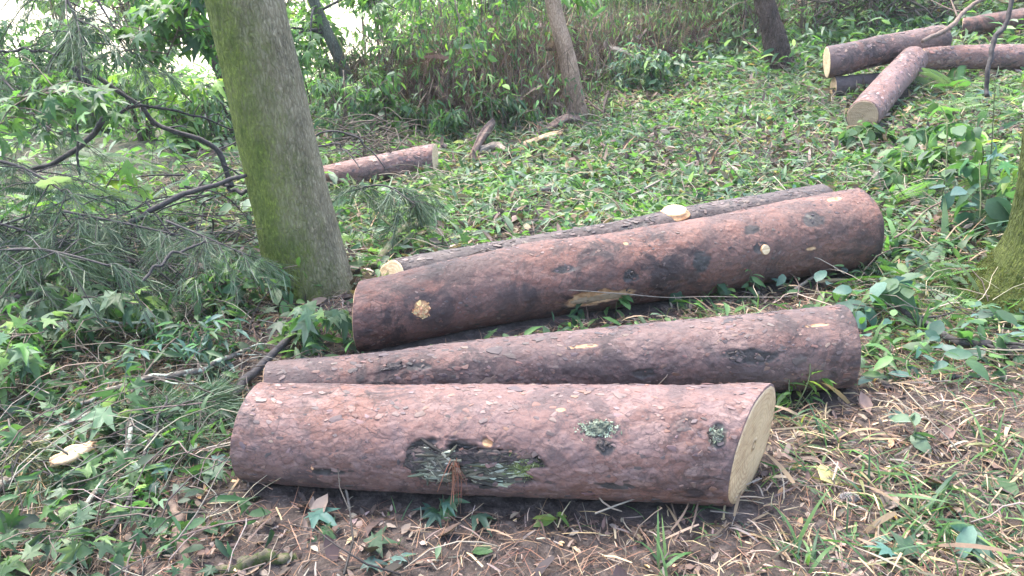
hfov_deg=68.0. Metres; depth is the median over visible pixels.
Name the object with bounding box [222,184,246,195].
dead branch
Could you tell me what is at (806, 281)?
fallen branch
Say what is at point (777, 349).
sawn log
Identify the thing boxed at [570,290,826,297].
dead vine
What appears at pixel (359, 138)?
dead branch
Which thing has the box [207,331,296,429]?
fallen branch
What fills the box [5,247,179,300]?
fallen branch
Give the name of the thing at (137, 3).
shaded tree
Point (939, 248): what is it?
fern
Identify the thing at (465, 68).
dead fern
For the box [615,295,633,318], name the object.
seedling
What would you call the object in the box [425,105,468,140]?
shrub
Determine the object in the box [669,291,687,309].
seedling
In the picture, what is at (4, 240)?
pine branch
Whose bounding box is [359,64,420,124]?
bush
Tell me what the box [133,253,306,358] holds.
leafy branch
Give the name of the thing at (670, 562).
grass tuft
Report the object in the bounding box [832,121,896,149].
broad leaf plant
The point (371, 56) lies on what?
dead fern
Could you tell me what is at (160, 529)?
fallen leaf
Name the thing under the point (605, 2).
bush
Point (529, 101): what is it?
dead fern
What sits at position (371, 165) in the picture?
sawn log
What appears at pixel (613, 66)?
shrub
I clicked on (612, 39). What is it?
dead fern
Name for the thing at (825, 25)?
dry brush
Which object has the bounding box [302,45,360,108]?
bush
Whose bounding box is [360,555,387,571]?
fallen leaf
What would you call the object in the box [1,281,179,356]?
leafy branch
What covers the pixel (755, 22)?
bush
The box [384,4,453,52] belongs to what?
bush
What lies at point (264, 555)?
mossy stick
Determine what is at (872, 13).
bush
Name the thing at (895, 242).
grass tuft
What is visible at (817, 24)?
fern
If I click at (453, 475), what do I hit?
needle bundle
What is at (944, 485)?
grass tuft
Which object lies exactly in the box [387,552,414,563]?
fallen leaf
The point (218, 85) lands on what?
leafy branch
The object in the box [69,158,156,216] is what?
leafy branch
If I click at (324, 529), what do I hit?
seedling
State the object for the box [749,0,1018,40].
brush pile
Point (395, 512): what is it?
grass tuft
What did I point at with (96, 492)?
fallen branch
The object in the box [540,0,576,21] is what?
bush
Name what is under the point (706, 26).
dead fern
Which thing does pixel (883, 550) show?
seedling
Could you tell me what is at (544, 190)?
fallen branch
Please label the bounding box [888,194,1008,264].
grass tuft
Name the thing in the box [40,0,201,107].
pine branch
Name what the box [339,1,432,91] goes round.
shrub
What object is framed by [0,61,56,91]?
bush
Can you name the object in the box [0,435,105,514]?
pine branch
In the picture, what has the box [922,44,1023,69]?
piled log
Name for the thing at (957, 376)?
fallen branch
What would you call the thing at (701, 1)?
bush
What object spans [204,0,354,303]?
mossy tree
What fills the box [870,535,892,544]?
fallen leaf
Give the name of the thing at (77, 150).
dead branch
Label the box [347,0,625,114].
dead fern
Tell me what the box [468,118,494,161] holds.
broken wood
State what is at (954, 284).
fern
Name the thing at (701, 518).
grass tuft
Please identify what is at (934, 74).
fern
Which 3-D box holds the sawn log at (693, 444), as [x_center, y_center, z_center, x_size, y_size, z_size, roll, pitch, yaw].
[0.002,0.496,2.478,1.768,0.387,0.392,1,22,4]
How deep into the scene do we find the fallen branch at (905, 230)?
4.67 m
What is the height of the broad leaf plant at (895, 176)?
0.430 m
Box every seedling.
[186,454,230,484]
[307,516,335,542]
[413,492,469,528]
[533,512,568,526]
[569,303,584,319]
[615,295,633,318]
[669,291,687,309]
[709,283,730,299]
[741,269,764,300]
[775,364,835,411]
[861,530,929,575]
[891,412,935,452]
[932,521,995,567]
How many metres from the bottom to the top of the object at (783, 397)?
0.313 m
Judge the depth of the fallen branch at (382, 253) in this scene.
4.57 m
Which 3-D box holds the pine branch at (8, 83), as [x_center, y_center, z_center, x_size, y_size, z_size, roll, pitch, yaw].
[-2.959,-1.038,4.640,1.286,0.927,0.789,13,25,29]
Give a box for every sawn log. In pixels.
[230,382,775,506]
[263,304,860,391]
[323,143,437,190]
[352,188,883,351]
[380,184,832,275]
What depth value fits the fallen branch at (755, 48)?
9.63 m
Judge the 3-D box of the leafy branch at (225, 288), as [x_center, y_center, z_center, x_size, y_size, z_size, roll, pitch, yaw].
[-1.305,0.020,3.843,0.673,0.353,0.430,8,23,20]
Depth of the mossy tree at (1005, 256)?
3.80 m
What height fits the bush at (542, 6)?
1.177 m
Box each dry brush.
[0,143,365,314]
[311,98,446,163]
[583,28,728,61]
[777,0,898,33]
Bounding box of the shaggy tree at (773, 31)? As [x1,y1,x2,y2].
[753,0,794,73]
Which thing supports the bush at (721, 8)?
on the ground at (504, 508)
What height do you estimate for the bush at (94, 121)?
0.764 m
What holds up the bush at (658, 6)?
on the ground at (504, 508)
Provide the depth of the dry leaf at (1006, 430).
2.78 m
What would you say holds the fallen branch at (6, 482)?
on the ground at (504, 508)
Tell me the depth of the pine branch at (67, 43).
4.20 m
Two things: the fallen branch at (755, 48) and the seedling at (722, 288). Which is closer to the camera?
the seedling at (722, 288)
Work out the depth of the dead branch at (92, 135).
4.34 m
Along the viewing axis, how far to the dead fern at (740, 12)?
10.32 m
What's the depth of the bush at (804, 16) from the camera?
9.74 m
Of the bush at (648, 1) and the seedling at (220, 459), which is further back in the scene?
the bush at (648, 1)
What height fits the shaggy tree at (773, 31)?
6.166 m
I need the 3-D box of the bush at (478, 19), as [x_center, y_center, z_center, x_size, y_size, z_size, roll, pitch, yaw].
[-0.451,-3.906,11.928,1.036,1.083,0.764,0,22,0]
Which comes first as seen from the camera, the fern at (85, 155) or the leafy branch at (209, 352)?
the leafy branch at (209, 352)
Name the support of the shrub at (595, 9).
on the ground at (504, 508)
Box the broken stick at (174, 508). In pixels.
[168,501,192,575]
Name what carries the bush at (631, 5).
on the ground at (504, 508)
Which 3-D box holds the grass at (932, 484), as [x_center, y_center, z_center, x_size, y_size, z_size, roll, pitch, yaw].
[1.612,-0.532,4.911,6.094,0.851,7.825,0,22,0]
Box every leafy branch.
[0,49,133,158]
[0,239,140,328]
[0,309,75,421]
[0,498,121,575]
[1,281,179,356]
[40,364,156,470]
[49,448,151,510]
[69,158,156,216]
[84,0,218,83]
[84,303,249,396]
[106,65,226,107]
[122,435,197,500]
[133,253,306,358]
[180,247,304,317]
[266,300,356,358]
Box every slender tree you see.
[287,0,425,110]
[544,0,605,118]
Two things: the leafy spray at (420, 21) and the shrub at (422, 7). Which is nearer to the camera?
the leafy spray at (420, 21)
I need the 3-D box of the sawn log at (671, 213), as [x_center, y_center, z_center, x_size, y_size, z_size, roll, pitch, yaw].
[0.676,-0.294,4.491,2.939,0.292,0.294,-10,24,-19]
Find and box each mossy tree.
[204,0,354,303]
[952,123,1023,321]
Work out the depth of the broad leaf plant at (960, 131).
5.10 m
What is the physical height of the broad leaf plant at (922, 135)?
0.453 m
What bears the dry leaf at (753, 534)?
on the ground at (504, 508)
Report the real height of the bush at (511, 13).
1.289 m
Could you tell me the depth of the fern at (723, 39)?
10.01 m
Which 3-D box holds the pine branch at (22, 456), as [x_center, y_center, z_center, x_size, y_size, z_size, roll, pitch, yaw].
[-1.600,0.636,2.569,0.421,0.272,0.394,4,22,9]
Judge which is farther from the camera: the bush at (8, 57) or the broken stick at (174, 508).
the bush at (8, 57)
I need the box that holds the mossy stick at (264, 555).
[210,548,296,575]
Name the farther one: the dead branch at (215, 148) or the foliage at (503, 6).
the foliage at (503, 6)
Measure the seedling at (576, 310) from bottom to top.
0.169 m
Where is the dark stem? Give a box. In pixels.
[984,0,1013,96]
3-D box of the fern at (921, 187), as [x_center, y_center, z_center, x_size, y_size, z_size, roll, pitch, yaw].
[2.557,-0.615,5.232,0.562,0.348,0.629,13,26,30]
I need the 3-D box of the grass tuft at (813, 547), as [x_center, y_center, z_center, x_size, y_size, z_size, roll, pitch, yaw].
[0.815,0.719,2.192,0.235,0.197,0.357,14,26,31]
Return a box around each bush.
[0,55,38,69]
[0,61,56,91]
[25,77,95,130]
[61,67,137,132]
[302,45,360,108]
[305,59,331,91]
[314,45,372,110]
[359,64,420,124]
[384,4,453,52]
[427,0,487,34]
[458,3,491,39]
[486,0,537,38]
[506,0,569,31]
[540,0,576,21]
[561,0,617,22]
[595,0,627,24]
[608,0,644,23]
[621,0,673,24]
[625,0,698,23]
[669,0,752,51]
[689,0,747,36]
[718,0,800,41]
[778,0,838,44]
[837,0,897,31]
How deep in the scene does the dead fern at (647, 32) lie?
9.64 m
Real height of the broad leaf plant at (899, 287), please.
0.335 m
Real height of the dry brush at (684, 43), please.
0.735 m
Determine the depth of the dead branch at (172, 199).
3.86 m
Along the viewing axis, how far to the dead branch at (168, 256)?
3.40 m
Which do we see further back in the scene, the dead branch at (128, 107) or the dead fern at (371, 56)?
the dead fern at (371, 56)
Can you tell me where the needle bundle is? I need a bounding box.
[437,458,468,504]
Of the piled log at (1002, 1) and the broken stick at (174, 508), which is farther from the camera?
the piled log at (1002, 1)
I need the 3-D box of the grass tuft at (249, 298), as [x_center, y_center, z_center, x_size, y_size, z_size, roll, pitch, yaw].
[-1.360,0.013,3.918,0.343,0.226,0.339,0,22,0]
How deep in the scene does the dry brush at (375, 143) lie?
6.53 m
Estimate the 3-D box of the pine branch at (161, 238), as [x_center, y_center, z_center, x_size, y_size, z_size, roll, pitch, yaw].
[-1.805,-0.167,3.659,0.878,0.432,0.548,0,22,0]
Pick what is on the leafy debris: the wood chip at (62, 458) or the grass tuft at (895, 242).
the wood chip at (62, 458)
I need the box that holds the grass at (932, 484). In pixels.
[160,76,1023,575]
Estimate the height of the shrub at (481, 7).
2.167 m
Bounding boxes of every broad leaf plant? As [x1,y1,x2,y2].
[802,273,922,329]
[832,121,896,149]
[858,144,918,195]
[893,126,961,175]
[902,103,981,212]
[919,83,1017,206]
[930,158,1014,239]
[953,131,1016,194]
[982,128,1019,199]
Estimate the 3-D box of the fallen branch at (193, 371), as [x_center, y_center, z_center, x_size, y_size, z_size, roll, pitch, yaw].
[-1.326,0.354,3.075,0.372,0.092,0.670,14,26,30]
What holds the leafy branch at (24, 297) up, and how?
on the ground at (504, 508)
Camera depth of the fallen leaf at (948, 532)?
2.31 m
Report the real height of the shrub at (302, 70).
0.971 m
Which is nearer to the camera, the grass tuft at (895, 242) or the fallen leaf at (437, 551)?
the fallen leaf at (437, 551)
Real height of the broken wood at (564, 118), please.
0.182 m
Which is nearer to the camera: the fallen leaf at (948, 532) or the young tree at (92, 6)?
the fallen leaf at (948, 532)
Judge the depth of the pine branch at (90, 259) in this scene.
3.40 m
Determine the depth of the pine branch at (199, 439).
2.76 m
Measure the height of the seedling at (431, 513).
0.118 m
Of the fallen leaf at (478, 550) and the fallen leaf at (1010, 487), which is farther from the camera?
the fallen leaf at (1010, 487)
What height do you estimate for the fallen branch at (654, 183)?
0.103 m
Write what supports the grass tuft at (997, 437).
on the ground at (504, 508)
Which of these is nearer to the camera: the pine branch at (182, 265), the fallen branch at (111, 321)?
the fallen branch at (111, 321)
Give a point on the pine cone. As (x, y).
(848, 498)
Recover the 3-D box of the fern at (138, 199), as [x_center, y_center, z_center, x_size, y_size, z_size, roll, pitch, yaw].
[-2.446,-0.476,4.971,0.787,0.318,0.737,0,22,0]
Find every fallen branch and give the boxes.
[0,310,213,340]
[0,406,126,492]
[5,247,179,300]
[45,420,155,549]
[80,343,277,404]
[88,383,190,546]
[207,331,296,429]
[370,206,449,269]
[472,186,543,223]
[510,186,572,208]
[585,97,610,119]
[630,147,729,195]
[636,125,702,138]
[667,54,775,81]
[739,30,762,55]
[794,246,890,289]
[883,374,984,380]
[884,302,1023,352]
[893,185,964,238]
[921,0,985,42]
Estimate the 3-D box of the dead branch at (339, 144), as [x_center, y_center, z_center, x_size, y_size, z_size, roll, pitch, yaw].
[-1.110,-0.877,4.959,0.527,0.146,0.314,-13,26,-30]
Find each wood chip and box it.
[49,441,97,467]
[900,106,913,118]
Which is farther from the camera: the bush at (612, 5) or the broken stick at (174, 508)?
the bush at (612, 5)
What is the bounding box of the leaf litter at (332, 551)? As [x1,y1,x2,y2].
[0,189,1023,575]
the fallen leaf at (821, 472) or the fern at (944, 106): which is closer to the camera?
the fallen leaf at (821, 472)
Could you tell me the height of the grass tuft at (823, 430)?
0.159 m
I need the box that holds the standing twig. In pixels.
[339,478,352,509]
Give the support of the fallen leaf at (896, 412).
on the ground at (504, 508)
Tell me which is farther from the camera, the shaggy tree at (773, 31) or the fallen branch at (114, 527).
the shaggy tree at (773, 31)
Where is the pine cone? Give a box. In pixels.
[838,492,859,502]
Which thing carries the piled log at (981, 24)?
on the ground at (504, 508)
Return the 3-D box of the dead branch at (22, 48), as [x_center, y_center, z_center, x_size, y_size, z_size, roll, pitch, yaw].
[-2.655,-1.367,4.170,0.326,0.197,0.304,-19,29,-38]
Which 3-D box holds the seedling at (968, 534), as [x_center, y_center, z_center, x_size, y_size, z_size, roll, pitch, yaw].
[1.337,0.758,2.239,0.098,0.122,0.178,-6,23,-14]
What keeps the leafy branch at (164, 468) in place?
on the ground at (504, 508)
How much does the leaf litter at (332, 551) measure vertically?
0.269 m
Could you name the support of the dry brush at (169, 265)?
on the ground at (504, 508)
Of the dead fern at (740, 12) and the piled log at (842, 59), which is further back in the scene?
the dead fern at (740, 12)
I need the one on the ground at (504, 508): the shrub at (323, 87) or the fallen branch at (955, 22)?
the shrub at (323, 87)
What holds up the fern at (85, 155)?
on the dry brush at (169, 265)
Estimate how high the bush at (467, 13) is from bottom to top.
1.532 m
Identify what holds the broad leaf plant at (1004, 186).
on the ground at (504, 508)
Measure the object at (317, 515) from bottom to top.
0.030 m
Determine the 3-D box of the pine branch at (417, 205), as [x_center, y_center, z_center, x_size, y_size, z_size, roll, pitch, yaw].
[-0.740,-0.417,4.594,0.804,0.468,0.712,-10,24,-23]
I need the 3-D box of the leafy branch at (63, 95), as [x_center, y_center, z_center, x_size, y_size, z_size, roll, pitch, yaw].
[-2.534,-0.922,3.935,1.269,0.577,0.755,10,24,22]
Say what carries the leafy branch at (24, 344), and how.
on the ground at (504, 508)
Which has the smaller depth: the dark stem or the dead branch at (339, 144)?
the dark stem
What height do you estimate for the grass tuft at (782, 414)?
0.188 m
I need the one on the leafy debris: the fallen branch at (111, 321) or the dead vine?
the fallen branch at (111, 321)
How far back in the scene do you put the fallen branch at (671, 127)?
7.12 m
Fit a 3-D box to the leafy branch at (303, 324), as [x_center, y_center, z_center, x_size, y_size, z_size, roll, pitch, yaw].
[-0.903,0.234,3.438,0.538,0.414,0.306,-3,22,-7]
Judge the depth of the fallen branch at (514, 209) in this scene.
5.09 m
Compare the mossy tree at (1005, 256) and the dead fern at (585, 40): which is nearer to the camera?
the mossy tree at (1005, 256)
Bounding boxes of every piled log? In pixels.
[823,25,951,78]
[830,72,880,97]
[846,46,927,128]
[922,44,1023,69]
[961,8,1023,35]
[998,0,1023,3]
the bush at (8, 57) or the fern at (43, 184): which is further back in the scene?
the bush at (8, 57)
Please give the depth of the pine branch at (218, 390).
2.89 m
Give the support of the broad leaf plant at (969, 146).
on the ground at (504, 508)
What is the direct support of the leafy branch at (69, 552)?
on the ground at (504, 508)
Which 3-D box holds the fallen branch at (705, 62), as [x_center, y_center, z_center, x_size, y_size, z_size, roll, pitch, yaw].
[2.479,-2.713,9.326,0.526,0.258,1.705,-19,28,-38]
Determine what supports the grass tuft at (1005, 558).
on the ground at (504, 508)
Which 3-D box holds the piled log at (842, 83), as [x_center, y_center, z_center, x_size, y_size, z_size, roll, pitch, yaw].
[3.694,-2.129,7.982,0.878,0.260,0.254,-10,24,-16]
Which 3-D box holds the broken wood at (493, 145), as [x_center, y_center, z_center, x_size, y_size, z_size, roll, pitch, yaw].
[-0.174,-1.268,6.910,0.289,0.117,0.139,5,23,12]
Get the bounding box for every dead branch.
[0,21,63,55]
[24,116,107,174]
[72,66,130,133]
[74,61,235,187]
[75,82,80,174]
[119,98,233,130]
[128,174,246,223]
[140,234,237,282]
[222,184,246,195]
[315,130,384,167]
[318,136,374,167]
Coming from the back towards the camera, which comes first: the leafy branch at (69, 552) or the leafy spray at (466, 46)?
the leafy spray at (466, 46)
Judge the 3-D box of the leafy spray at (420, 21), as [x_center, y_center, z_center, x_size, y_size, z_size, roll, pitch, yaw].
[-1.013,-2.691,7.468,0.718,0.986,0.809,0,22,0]
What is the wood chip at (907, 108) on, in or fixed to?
on the ground at (504, 508)
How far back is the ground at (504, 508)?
2.46 m
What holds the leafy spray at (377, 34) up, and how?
attached to the slender tree at (306, 49)
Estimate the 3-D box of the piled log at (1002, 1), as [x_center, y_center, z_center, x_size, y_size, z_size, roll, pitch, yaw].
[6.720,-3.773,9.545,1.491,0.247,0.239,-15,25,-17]
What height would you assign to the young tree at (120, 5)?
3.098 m
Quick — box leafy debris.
[0,175,292,575]
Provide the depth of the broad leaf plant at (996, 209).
4.64 m
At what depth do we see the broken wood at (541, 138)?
7.04 m
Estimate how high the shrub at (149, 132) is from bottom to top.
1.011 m
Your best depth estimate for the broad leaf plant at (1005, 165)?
4.91 m
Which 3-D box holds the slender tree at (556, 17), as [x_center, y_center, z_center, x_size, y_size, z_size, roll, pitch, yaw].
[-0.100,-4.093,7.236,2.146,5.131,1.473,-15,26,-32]
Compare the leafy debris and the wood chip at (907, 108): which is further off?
the wood chip at (907, 108)
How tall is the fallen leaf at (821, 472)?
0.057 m
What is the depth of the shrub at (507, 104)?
7.45 m
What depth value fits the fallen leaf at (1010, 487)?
2.53 m
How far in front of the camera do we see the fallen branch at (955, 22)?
7.94 m
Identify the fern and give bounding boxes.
[0,176,136,219]
[30,148,172,210]
[73,179,199,230]
[307,9,619,129]
[309,20,499,117]
[343,2,624,128]
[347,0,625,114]
[380,45,634,132]
[436,0,660,94]
[490,4,685,82]
[518,0,747,68]
[584,0,801,62]
[640,0,821,31]
[704,32,750,47]
[789,17,864,43]
[835,242,986,310]
[841,181,931,215]
[889,96,984,118]
[914,65,1021,91]
[928,258,980,318]
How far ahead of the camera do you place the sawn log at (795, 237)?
3.68 m
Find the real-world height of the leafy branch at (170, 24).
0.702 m
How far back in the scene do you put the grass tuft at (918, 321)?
3.60 m
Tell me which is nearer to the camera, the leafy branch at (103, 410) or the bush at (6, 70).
the leafy branch at (103, 410)
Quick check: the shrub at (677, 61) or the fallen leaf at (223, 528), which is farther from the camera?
the shrub at (677, 61)
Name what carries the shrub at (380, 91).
on the ground at (504, 508)
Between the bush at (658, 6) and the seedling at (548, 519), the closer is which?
the seedling at (548, 519)
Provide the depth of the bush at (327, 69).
8.68 m
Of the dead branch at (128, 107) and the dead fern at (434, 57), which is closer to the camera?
the dead branch at (128, 107)
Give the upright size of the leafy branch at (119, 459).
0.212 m
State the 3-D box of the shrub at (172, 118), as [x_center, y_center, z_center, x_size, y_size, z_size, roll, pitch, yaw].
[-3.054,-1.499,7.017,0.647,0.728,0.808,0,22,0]
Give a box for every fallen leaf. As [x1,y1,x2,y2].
[148,523,172,536]
[218,521,236,535]
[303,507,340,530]
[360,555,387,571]
[364,526,397,557]
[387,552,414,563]
[435,545,440,559]
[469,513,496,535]
[471,544,492,554]
[817,464,843,485]
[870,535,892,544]
[882,407,907,423]
[936,529,957,547]
[982,476,1019,501]
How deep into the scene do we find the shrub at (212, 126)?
7.21 m
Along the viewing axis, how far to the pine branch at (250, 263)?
3.52 m
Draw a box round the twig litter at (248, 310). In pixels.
[0,32,1023,575]
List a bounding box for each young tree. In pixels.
[8,0,122,64]
[84,0,178,67]
[285,0,336,24]
[337,2,409,54]
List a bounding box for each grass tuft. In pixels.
[244,282,271,300]
[387,497,413,543]
[636,513,699,575]
[681,504,729,539]
[755,486,835,573]
[774,392,798,425]
[781,401,881,475]
[861,318,899,371]
[867,295,961,343]
[881,465,994,548]
[882,212,965,271]
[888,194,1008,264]
[940,399,1023,466]
[963,535,1017,575]
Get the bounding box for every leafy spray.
[347,0,422,69]
[372,0,444,66]
[432,0,509,89]
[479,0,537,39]
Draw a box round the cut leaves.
[0,0,1023,304]
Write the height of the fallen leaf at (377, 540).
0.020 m
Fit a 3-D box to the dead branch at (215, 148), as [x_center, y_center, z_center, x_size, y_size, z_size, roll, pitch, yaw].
[-2.221,-1.057,4.894,0.803,0.814,0.590,4,22,9]
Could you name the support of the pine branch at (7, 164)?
on the ground at (504, 508)
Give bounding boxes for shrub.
[0,14,75,131]
[27,12,116,121]
[82,62,171,141]
[145,87,219,156]
[182,82,236,149]
[215,46,323,98]
[306,71,372,142]
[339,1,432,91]
[347,67,408,133]
[371,0,478,70]
[389,93,445,136]
[405,0,494,59]
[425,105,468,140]
[446,0,527,41]
[471,91,545,135]
[489,0,570,23]
[572,0,620,20]
[583,41,652,92]
[627,49,690,91]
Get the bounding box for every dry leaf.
[736,532,765,540]
[1004,425,1011,443]
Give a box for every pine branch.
[0,0,195,131]
[0,53,145,188]
[0,156,172,326]
[0,206,141,295]
[0,233,192,335]
[0,432,86,491]
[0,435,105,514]
[22,210,226,286]
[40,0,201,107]
[83,377,235,474]
[100,251,264,301]
[108,366,251,447]
[132,220,303,314]
[329,181,462,257]
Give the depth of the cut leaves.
6.47 m
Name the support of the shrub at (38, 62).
on the ground at (504, 508)
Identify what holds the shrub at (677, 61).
on the ground at (504, 508)
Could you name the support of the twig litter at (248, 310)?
on the ground at (504, 508)
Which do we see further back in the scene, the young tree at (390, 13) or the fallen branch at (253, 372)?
the young tree at (390, 13)
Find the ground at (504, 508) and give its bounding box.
[0,0,1023,575]
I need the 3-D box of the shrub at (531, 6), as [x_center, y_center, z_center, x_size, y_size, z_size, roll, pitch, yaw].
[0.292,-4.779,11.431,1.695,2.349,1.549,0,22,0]
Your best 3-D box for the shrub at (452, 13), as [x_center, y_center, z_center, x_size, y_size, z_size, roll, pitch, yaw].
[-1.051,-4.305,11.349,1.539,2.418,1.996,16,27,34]
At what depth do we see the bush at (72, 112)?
8.14 m
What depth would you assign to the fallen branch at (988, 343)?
3.42 m
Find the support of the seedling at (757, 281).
on the ground at (504, 508)
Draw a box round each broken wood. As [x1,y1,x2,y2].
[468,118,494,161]
[478,142,506,155]
[522,129,563,148]
[537,114,581,133]
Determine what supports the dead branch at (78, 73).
attached to the pine branch at (67, 43)
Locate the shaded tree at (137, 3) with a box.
[57,0,298,103]
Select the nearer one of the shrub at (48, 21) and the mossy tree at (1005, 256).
the mossy tree at (1005, 256)
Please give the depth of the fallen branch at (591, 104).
8.06 m
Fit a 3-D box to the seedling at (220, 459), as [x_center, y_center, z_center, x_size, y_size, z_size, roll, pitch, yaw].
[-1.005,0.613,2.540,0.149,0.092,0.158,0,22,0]
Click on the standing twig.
(348, 498)
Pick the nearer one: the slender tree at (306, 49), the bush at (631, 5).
the slender tree at (306, 49)
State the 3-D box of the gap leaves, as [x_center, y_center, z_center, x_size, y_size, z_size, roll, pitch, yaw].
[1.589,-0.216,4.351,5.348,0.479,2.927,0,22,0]
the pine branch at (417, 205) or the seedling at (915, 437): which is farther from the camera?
the pine branch at (417, 205)
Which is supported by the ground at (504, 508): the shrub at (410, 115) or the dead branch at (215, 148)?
the shrub at (410, 115)
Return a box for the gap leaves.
[279,164,1023,384]
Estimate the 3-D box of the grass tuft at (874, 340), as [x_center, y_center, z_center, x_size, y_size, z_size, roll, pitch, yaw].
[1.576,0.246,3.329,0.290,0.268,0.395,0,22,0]
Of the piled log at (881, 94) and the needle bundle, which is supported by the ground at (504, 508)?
the piled log at (881, 94)
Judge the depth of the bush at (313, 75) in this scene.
9.83 m

